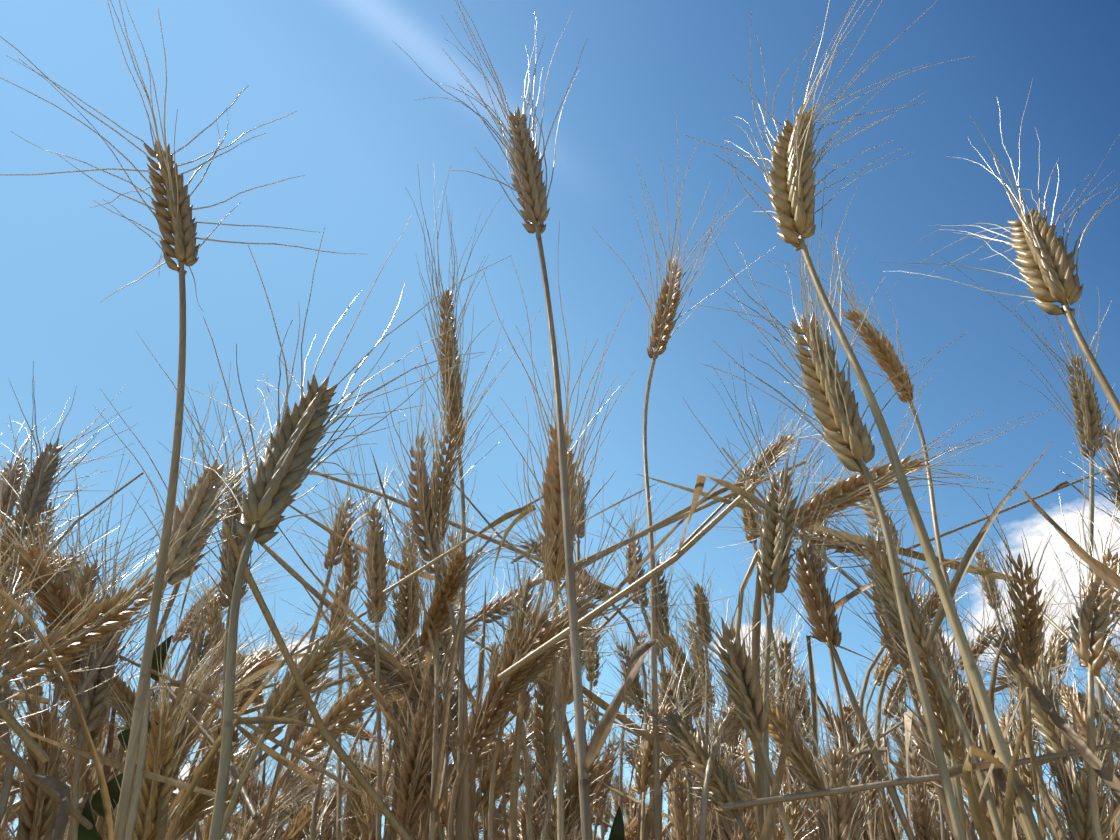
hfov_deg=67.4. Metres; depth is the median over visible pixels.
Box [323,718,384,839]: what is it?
wheat plant
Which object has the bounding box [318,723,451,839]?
wheat plant
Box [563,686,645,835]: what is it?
wheat ear
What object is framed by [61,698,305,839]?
wheat plant
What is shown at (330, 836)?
wheat plant
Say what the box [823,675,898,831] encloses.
wheat plant
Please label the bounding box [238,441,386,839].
wheat plant
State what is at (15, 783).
wheat straw
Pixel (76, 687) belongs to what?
wheat plant
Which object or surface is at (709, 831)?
wheat plant
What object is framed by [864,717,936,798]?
wheat plant
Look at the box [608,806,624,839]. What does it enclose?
weed leaf
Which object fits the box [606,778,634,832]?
wheat plant
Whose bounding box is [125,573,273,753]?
wheat plant
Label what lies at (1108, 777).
stem
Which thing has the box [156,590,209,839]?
wheat blade
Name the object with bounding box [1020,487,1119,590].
wheat blade
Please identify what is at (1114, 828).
wheat plant
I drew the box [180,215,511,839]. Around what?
wheat
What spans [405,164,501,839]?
wheat
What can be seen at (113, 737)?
wheat plant
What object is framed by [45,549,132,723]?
wheat plant
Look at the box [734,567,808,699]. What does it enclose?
wheat plant
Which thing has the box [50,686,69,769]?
wheat plant
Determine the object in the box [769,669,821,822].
wheat plant
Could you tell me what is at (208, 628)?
wheat plant
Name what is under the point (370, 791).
wheat straw
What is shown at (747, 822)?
wheat plant
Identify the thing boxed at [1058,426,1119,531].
wheat plant
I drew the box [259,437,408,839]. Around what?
wheat plant
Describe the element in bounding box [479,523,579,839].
wheat plant
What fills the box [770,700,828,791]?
wheat plant
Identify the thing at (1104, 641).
wheat plant
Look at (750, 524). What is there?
wheat plant
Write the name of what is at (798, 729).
wheat plant
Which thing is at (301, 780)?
wheat plant
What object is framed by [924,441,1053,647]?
wheat blade
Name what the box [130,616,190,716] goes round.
wheat plant
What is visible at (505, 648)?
wheat plant
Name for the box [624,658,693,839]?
wheat plant
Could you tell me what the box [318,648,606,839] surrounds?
wheat plant
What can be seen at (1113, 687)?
wheat plant
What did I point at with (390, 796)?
wheat plant
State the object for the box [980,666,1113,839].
wheat plant
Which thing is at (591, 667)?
wheat plant
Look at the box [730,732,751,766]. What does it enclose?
wheat plant
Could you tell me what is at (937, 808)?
wheat plant
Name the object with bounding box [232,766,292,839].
wheat plant
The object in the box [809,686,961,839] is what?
wheat plant
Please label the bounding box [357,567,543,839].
wheat plant
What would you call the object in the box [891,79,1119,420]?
wheat
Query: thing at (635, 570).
wheat blade
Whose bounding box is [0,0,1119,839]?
sky
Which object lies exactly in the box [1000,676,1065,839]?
wheat plant
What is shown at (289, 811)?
wheat plant
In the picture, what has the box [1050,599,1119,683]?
wheat plant
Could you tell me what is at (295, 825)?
wheat plant
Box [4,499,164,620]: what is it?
wheat plant
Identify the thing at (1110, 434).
wheat plant
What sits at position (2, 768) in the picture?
wheat plant
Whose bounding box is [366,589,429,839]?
wheat plant
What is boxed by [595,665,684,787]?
wheat plant
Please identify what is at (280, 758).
wheat blade
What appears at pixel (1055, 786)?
wheat plant
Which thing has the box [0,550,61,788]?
wheat plant
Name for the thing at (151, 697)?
wheat plant
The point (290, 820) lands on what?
wheat plant
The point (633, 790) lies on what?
wheat plant
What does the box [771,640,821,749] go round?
wheat plant
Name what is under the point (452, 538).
wheat plant
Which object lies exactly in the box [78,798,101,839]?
weed leaf
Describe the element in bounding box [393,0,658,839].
wheat
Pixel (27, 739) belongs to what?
wheat straw
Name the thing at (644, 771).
wheat plant
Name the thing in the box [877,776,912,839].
wheat plant
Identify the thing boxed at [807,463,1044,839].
wheat plant
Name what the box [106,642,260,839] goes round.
wheat plant
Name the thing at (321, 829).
wheat plant
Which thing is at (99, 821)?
wheat plant
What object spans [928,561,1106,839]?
wheat plant
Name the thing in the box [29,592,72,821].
wheat plant
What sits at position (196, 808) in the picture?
wheat plant
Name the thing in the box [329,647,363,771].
wheat plant
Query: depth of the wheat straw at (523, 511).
0.51 m
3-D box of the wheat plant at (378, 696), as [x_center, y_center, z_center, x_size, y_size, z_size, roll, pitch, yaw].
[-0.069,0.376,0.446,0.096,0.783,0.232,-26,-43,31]
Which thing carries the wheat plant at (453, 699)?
on the field ground
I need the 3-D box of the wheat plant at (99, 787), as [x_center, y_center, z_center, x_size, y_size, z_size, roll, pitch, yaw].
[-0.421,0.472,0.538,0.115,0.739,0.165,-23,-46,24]
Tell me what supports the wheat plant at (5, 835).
on the field ground
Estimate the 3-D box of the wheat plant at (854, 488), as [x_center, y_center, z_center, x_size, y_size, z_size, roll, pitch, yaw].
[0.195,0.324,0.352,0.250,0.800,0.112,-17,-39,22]
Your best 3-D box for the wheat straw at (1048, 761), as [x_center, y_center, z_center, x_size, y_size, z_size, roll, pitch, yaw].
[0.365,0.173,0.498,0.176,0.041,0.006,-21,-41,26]
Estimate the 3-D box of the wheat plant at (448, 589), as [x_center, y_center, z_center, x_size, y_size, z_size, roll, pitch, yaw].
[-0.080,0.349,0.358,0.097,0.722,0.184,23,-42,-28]
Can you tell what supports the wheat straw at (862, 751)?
on the wheat plant at (631, 551)
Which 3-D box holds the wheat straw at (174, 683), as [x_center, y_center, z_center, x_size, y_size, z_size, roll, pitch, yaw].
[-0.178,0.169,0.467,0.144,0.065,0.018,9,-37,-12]
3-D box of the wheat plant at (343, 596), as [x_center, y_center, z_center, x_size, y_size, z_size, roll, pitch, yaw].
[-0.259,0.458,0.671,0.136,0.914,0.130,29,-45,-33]
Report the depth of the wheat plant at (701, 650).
0.95 m
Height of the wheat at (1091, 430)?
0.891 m
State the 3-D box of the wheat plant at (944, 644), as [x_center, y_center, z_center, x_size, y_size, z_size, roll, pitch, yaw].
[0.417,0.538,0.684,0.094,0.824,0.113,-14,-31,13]
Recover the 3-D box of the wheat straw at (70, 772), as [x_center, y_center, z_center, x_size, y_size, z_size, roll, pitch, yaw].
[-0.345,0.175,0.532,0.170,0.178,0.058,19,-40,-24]
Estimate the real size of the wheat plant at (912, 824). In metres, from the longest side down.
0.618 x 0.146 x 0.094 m
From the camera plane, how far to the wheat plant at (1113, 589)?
0.41 m
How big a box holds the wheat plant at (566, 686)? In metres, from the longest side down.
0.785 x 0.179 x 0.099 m
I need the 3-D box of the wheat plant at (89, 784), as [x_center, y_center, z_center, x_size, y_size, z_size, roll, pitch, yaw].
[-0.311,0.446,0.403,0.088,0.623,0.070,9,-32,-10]
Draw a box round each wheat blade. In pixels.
[0,687,50,703]
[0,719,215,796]
[59,725,256,827]
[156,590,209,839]
[198,659,318,784]
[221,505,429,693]
[235,471,433,579]
[244,474,396,654]
[370,448,506,756]
[422,506,512,682]
[486,614,804,836]
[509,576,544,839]
[511,483,656,563]
[529,438,760,691]
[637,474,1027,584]
[752,489,765,834]
[834,549,989,612]
[922,644,1119,718]
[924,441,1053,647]
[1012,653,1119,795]
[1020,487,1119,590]
[1104,804,1119,825]
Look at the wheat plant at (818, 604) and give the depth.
0.47 m
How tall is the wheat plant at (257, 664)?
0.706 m
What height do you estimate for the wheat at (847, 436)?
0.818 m
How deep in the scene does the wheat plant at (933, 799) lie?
1.03 m
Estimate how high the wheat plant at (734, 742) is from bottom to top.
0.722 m
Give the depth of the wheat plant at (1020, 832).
0.92 m
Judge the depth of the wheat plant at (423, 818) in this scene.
0.60 m
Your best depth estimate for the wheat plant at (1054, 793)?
1.75 m
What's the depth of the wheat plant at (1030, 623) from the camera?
0.44 m
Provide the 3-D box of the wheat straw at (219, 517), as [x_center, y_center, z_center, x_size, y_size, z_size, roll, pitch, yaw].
[-0.240,0.101,0.551,0.087,0.147,0.033,2,-36,-3]
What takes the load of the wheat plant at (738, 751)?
on the field ground
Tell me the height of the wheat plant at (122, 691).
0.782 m
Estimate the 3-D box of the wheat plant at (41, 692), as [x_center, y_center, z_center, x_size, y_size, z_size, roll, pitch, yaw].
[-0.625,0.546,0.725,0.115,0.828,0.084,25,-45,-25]
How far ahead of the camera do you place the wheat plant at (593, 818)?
0.88 m
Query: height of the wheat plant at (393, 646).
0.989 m
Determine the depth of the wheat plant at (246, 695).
0.79 m
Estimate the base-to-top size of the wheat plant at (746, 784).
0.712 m
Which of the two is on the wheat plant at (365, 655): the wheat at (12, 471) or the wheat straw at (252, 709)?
the wheat straw at (252, 709)
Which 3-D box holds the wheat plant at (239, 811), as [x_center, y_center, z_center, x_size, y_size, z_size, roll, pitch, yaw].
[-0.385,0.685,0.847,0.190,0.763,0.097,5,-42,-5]
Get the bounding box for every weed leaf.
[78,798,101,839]
[91,764,136,817]
[118,720,159,749]
[151,635,172,680]
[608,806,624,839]
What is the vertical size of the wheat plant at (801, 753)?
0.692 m
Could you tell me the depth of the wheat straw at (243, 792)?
0.46 m
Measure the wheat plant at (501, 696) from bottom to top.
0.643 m
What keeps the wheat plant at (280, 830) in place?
on the field ground
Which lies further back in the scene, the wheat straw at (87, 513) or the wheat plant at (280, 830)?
the wheat plant at (280, 830)
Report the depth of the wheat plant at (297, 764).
1.13 m
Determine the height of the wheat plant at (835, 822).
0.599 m
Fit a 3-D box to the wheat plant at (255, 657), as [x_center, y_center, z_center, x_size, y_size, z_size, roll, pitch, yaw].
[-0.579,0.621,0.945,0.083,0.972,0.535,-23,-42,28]
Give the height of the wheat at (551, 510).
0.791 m
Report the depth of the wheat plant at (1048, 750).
1.00 m
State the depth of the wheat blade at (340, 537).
0.62 m
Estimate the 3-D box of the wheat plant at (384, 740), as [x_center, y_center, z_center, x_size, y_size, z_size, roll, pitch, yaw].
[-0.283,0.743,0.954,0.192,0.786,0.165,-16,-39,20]
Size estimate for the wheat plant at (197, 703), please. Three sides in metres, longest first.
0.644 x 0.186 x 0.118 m
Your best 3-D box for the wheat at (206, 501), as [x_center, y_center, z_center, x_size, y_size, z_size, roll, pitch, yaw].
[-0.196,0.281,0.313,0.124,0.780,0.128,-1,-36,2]
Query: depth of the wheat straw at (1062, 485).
0.63 m
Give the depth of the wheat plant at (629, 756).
1.07 m
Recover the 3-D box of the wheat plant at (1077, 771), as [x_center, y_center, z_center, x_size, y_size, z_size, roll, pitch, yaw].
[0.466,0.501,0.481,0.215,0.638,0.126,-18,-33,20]
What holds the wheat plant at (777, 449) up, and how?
on the field ground
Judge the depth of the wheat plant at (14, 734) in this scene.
0.52 m
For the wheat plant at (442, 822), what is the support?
on the field ground
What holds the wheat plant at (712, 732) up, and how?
on the field ground
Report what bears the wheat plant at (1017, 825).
on the field ground
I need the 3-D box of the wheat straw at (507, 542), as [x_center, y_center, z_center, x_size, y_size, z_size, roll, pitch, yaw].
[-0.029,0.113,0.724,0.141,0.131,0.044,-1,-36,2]
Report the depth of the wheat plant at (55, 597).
0.45 m
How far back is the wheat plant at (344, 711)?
0.58 m
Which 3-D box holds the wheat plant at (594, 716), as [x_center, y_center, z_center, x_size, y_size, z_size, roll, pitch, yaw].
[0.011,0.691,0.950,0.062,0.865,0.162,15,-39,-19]
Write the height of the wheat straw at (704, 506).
0.119 m
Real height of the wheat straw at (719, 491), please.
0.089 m
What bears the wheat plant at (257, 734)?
on the field ground
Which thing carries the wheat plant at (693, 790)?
on the field ground
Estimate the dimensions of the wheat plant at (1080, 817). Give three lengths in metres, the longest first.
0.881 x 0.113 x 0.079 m
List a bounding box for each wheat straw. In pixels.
[0,702,49,763]
[0,738,92,839]
[0,774,116,821]
[1,650,107,837]
[6,611,370,812]
[15,472,143,590]
[77,457,257,694]
[108,493,258,638]
[119,655,362,796]
[140,657,258,819]
[164,526,413,839]
[236,614,481,721]
[305,468,628,597]
[382,496,541,594]
[454,482,610,620]
[465,635,777,807]
[498,474,817,680]
[531,460,806,585]
[542,549,573,615]
[574,467,769,572]
[654,749,752,839]
[721,447,941,654]
[722,742,1119,810]
[757,713,915,833]
[905,463,1119,549]
[1026,734,1118,768]
[1040,611,1119,713]
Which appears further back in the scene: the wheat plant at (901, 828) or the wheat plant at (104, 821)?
the wheat plant at (901, 828)
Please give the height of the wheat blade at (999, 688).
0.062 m
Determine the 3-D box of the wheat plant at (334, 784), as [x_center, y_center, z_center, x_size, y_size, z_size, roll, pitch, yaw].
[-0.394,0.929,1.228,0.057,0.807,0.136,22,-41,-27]
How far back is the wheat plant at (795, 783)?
0.77 m
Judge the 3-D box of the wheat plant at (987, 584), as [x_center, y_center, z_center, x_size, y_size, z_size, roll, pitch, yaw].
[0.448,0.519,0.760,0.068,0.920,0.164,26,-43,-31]
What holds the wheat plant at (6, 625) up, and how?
on the field ground
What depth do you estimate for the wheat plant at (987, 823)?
0.44 m
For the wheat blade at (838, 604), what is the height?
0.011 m
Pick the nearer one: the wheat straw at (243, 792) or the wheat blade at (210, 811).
the wheat straw at (243, 792)
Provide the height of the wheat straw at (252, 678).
0.176 m
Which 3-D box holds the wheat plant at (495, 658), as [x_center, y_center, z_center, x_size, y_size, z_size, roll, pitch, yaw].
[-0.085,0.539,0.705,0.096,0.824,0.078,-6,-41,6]
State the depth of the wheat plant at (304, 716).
0.79 m
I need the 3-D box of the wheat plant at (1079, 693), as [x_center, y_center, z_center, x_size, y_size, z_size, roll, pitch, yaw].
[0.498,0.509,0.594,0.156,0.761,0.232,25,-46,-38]
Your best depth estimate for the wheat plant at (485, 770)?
0.74 m
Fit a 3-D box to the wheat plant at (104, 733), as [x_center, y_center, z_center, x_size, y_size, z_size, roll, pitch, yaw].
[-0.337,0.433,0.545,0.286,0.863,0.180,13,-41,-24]
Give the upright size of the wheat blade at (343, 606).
0.138 m
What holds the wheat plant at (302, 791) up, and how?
on the field ground
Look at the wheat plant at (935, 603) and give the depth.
0.66 m
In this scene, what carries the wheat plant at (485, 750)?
on the field ground
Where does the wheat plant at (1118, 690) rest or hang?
on the field ground
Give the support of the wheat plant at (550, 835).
on the field ground
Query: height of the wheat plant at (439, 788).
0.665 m
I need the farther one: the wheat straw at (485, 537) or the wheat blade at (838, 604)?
the wheat straw at (485, 537)
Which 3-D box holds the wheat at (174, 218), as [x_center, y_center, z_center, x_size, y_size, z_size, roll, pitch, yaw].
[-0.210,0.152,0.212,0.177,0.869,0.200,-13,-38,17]
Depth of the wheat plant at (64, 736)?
0.55 m
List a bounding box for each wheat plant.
[0,471,125,737]
[0,486,213,687]
[0,493,354,839]
[0,494,81,586]
[0,515,74,839]
[0,536,38,598]
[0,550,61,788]
[0,588,99,839]
[0,606,506,839]
[0,652,124,839]
[0,664,45,825]
[0,676,61,792]
[0,691,109,789]
[0,703,111,839]
[1,660,110,732]
[1,816,17,839]
[2,431,103,649]
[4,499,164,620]
[4,529,220,839]
[4,681,78,798]
[7,793,19,821]
[9,661,354,795]
[12,526,111,792]
[12,624,300,733]
[13,541,80,637]
[18,583,131,824]
[19,639,156,751]
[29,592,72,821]
[37,514,179,804]
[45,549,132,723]
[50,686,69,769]
[52,670,132,838]
[57,646,173,797]
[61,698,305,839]
[65,756,136,839]
[93,472,224,834]
[101,606,242,839]
[103,714,125,773]
[103,718,125,755]
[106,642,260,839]
[109,526,308,777]
[113,547,299,828]
[113,598,363,831]
[118,668,158,732]
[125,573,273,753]
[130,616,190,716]
[132,617,309,815]
[158,617,277,724]
[162,539,332,839]
[163,634,375,839]
[166,570,243,839]
[167,594,227,828]
[169,626,297,839]
[175,651,300,839]
[178,757,322,839]
[183,726,277,789]
[193,625,299,838]
[199,690,250,839]
[199,788,344,839]
[201,802,291,839]
[204,734,292,837]
[220,576,405,839]
[225,623,265,839]
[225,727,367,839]
[228,742,281,838]
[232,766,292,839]
[233,734,269,813]
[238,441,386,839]
[241,693,280,768]
[241,707,389,827]
[241,750,403,828]
[248,631,321,755]
[253,753,344,839]
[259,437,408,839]
[260,480,367,829]
[262,613,468,839]
[264,693,393,759]
[269,812,284,838]
[270,744,350,837]
[273,662,347,839]
[273,734,309,839]
[274,541,475,839]
[280,769,345,839]
[282,724,364,820]
[291,726,400,839]
[291,776,354,839]
[295,763,305,797]
[296,541,552,839]
[299,777,398,839]
[301,756,334,802]
[301,761,364,839]
[310,650,456,839]
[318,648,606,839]
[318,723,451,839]
[321,754,335,792]
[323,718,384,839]
[326,761,345,827]
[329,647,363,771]
[332,632,500,839]
[341,794,348,836]
[342,644,696,839]
[346,492,509,839]
[353,686,444,839]
[354,769,391,839]
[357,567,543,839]
[359,590,469,838]
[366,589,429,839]
[367,361,485,839]
[367,604,495,838]
[367,718,392,805]
[369,468,541,839]
[369,727,389,839]
[376,615,574,839]
[383,731,455,839]
[385,663,501,839]
[389,568,482,839]
[389,785,393,807]
[392,553,541,839]
[400,392,826,839]
[407,437,480,663]
[418,630,495,839]
[439,702,592,790]
[440,763,489,830]
[443,491,488,694]
[447,650,567,837]
[448,519,642,839]
[449,476,668,839]
[454,601,505,839]
[454,820,508,839]
[468,482,734,839]
[468,659,517,838]
[469,795,535,838]
[473,635,642,839]
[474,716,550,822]
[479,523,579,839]
[486,578,560,837]
[494,774,570,839]
[498,736,594,839]
[508,603,584,837]
[509,707,538,781]
[515,566,573,839]
[517,688,602,839]
[519,443,602,839]
[519,471,654,839]
[519,771,551,818]
[520,770,627,839]
[525,705,541,784]
[540,712,573,791]
[553,622,619,775]
[563,592,634,839]
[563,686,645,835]
[572,702,695,808]
[572,724,641,834]
[581,467,732,839]
[581,672,603,839]
[584,640,751,839]
[593,702,643,839]
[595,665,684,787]
[595,760,646,816]
[598,797,612,835]
[600,601,671,781]
[605,773,623,814]
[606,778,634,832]
[607,716,637,767]
[608,778,650,839]
[612,625,721,839]
[612,759,630,818]
[613,604,679,839]
[618,633,727,839]
[623,702,737,839]
[623,772,648,815]
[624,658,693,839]
[624,775,638,798]
[624,790,668,839]
[628,553,721,830]
[631,592,723,839]
[636,493,696,839]
[642,676,669,839]
[647,691,704,816]
[649,697,725,839]
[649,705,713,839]
[650,809,669,839]
[662,564,793,839]
[662,718,694,839]
[663,738,770,839]
[663,752,744,839]
[667,594,857,839]
[669,581,734,829]
[695,655,749,767]
[696,600,798,824]
[696,644,748,781]
[697,460,1003,805]
[697,741,757,839]
[699,645,805,839]
[702,676,744,830]
[707,792,778,839]
[709,729,777,830]
[710,745,751,797]
[715,451,914,815]
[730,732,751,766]
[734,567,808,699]
[735,371,1058,839]
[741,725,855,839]
[750,602,824,813]
[753,422,972,839]
[761,485,1017,839]
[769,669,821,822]
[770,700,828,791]
[770,745,851,839]
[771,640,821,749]
[772,757,875,837]
[775,662,894,839]
[776,663,806,839]
[792,411,868,839]
[795,676,899,839]
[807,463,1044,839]
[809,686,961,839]
[811,668,881,764]
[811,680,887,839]
[818,700,873,769]
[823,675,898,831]
[830,517,938,773]
[844,568,1106,839]
[851,656,978,839]
[853,649,1006,825]
[854,690,913,839]
[857,537,977,839]
[857,757,897,839]
[858,560,959,839]
[863,622,948,839]
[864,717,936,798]
[867,701,950,832]
[868,708,893,796]
[874,566,991,788]
[875,531,983,839]
[877,490,1067,839]
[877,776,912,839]
[881,664,953,839]
[881,699,1013,839]
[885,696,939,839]
[885,740,909,824]
[885,768,938,806]
[893,663,913,814]
[895,786,951,839]
[897,807,907,837]
[899,794,936,839]
[921,591,990,790]
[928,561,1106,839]
[931,588,1010,831]
[937,550,1036,728]
[948,520,1024,833]
[954,647,1119,725]
[969,740,1119,836]
[971,566,1066,810]
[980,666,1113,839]
[984,664,1065,768]
[985,691,1050,839]
[986,695,1019,772]
[993,530,1061,765]
[997,560,1086,810]
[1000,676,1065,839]
[1007,740,1119,797]
[1009,654,1119,839]
[1013,811,1026,839]
[1017,733,1101,829]
[1031,773,1061,805]
[1033,772,1064,825]
[1037,705,1070,831]
[1040,711,1063,828]
[1044,594,1109,810]
[1048,766,1061,806]
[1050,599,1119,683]
[1051,544,1119,669]
[1051,652,1116,743]
[1055,589,1119,677]
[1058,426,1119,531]
[1059,689,1119,758]
[1061,680,1119,839]
[1062,624,1119,747]
[1065,399,1119,479]
[1066,552,1119,666]
[1089,623,1119,697]
[1100,650,1119,769]
[1100,671,1119,722]
[1100,748,1119,763]
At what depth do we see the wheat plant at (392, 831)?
0.57 m
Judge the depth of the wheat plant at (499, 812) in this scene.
0.70 m
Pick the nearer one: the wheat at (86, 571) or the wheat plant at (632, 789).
the wheat at (86, 571)
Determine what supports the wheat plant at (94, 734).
on the field ground
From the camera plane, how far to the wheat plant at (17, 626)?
0.53 m
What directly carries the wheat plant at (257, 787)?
on the field ground
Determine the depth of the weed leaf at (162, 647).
0.50 m
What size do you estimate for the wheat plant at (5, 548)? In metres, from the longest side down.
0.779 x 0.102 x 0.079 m
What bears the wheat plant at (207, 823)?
on the field ground
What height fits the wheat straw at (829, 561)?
0.234 m
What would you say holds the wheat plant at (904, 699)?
on the field ground
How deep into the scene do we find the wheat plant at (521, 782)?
0.80 m
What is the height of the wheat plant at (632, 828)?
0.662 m
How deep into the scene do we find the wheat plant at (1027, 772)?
0.67 m
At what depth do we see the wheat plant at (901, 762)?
1.39 m
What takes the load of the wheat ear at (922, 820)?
on the field ground
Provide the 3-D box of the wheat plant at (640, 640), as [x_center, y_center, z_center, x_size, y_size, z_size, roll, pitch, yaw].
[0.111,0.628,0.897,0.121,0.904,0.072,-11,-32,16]
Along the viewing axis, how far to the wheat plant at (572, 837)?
0.76 m
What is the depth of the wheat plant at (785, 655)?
0.77 m
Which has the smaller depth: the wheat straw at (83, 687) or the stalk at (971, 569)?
the wheat straw at (83, 687)
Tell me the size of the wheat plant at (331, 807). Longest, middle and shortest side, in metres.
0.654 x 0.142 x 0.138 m
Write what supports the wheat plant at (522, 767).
on the field ground
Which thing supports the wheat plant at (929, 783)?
on the field ground
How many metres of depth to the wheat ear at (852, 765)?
0.63 m
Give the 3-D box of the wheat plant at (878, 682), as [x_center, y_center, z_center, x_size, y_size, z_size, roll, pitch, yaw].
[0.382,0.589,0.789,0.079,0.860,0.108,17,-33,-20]
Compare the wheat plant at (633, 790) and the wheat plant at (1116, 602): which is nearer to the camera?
the wheat plant at (1116, 602)
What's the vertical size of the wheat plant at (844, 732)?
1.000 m
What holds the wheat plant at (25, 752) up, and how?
on the field ground
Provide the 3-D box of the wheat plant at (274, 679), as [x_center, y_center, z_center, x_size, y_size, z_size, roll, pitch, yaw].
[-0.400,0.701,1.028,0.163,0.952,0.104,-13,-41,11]
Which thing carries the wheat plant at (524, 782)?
on the field ground
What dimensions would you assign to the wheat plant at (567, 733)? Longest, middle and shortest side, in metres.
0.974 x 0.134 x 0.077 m
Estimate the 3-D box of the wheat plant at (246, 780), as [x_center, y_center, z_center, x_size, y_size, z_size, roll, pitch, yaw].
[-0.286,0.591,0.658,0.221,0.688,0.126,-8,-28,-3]
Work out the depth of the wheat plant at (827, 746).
1.08 m
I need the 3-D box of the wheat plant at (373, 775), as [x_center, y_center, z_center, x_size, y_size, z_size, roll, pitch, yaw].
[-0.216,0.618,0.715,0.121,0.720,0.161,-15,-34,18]
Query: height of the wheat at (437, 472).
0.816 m
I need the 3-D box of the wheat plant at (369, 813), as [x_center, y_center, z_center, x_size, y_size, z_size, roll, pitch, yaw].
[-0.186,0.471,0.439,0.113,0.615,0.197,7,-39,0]
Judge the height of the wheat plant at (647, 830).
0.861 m
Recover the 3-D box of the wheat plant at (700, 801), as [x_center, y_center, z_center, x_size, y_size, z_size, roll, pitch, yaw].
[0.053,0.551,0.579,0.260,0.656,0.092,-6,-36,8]
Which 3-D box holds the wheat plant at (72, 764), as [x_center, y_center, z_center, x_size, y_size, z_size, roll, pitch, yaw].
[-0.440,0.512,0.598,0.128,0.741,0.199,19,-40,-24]
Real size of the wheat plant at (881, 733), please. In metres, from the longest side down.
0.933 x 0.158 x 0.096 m
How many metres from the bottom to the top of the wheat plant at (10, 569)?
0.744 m
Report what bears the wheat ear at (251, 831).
on the field ground
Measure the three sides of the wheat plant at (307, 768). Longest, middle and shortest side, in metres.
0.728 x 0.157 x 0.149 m
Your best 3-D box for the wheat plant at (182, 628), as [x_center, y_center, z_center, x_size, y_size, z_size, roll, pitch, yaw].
[-0.372,0.463,0.655,0.221,0.888,0.079,1,-36,-2]
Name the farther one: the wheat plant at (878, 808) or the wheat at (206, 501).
the wheat plant at (878, 808)
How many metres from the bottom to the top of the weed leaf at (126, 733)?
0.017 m
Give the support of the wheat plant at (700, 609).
on the field ground
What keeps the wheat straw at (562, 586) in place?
attached to the wheat plant at (378, 696)
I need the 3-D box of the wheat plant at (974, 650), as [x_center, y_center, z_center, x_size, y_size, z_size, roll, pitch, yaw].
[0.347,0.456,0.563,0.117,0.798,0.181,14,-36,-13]
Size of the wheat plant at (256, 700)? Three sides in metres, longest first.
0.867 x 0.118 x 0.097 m
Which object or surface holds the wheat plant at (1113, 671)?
on the field ground
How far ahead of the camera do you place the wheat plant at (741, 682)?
0.41 m
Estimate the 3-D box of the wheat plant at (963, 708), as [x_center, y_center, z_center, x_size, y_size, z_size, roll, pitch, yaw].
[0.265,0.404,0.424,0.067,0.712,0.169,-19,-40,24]
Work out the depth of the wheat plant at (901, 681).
0.79 m
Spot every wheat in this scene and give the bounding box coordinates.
[0,0,352,839]
[0,361,137,708]
[0,414,132,527]
[13,458,178,751]
[51,450,236,839]
[93,331,322,839]
[150,384,306,806]
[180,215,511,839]
[321,425,418,839]
[342,469,457,738]
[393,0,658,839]
[393,306,542,839]
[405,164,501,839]
[483,221,635,839]
[592,109,773,839]
[683,0,1042,839]
[683,311,857,819]
[690,169,1034,839]
[723,226,1005,813]
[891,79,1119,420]
[931,241,1119,836]
[1033,450,1119,839]
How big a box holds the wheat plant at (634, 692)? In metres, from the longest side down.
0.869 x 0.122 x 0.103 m
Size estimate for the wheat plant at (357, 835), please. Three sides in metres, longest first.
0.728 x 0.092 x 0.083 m
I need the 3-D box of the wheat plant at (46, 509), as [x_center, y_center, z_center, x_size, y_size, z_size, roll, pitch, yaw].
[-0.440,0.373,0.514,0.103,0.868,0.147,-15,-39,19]
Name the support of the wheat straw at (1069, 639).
attached to the wheat plant at (1044, 723)
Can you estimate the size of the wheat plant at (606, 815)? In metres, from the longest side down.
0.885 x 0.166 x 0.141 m
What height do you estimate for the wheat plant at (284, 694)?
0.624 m
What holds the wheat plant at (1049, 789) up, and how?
on the field ground
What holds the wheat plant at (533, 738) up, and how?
on the field ground
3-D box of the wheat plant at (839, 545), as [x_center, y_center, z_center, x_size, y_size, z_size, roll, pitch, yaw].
[0.211,0.377,0.494,0.212,0.838,0.102,-24,-42,29]
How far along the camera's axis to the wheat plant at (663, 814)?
0.66 m
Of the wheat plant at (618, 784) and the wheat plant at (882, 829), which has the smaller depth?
the wheat plant at (882, 829)
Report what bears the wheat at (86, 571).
on the field ground
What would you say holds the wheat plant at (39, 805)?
on the field ground
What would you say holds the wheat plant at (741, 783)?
on the field ground
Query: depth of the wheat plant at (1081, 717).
0.76 m
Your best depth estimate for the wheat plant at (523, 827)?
0.64 m
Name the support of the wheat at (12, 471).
on the field ground
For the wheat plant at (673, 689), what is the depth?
0.60 m
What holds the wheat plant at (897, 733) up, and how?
on the field ground
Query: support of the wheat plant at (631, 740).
on the field ground
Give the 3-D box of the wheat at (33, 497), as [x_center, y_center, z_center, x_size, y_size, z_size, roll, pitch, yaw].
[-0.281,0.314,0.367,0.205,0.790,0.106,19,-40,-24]
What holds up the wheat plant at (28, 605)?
on the field ground
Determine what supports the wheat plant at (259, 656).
on the field ground
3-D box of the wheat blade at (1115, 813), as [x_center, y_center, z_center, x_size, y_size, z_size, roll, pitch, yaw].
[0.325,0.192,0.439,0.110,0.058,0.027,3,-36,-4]
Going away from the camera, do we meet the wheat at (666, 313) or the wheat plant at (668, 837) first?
the wheat at (666, 313)
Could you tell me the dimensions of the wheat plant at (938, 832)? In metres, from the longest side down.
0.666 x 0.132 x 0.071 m

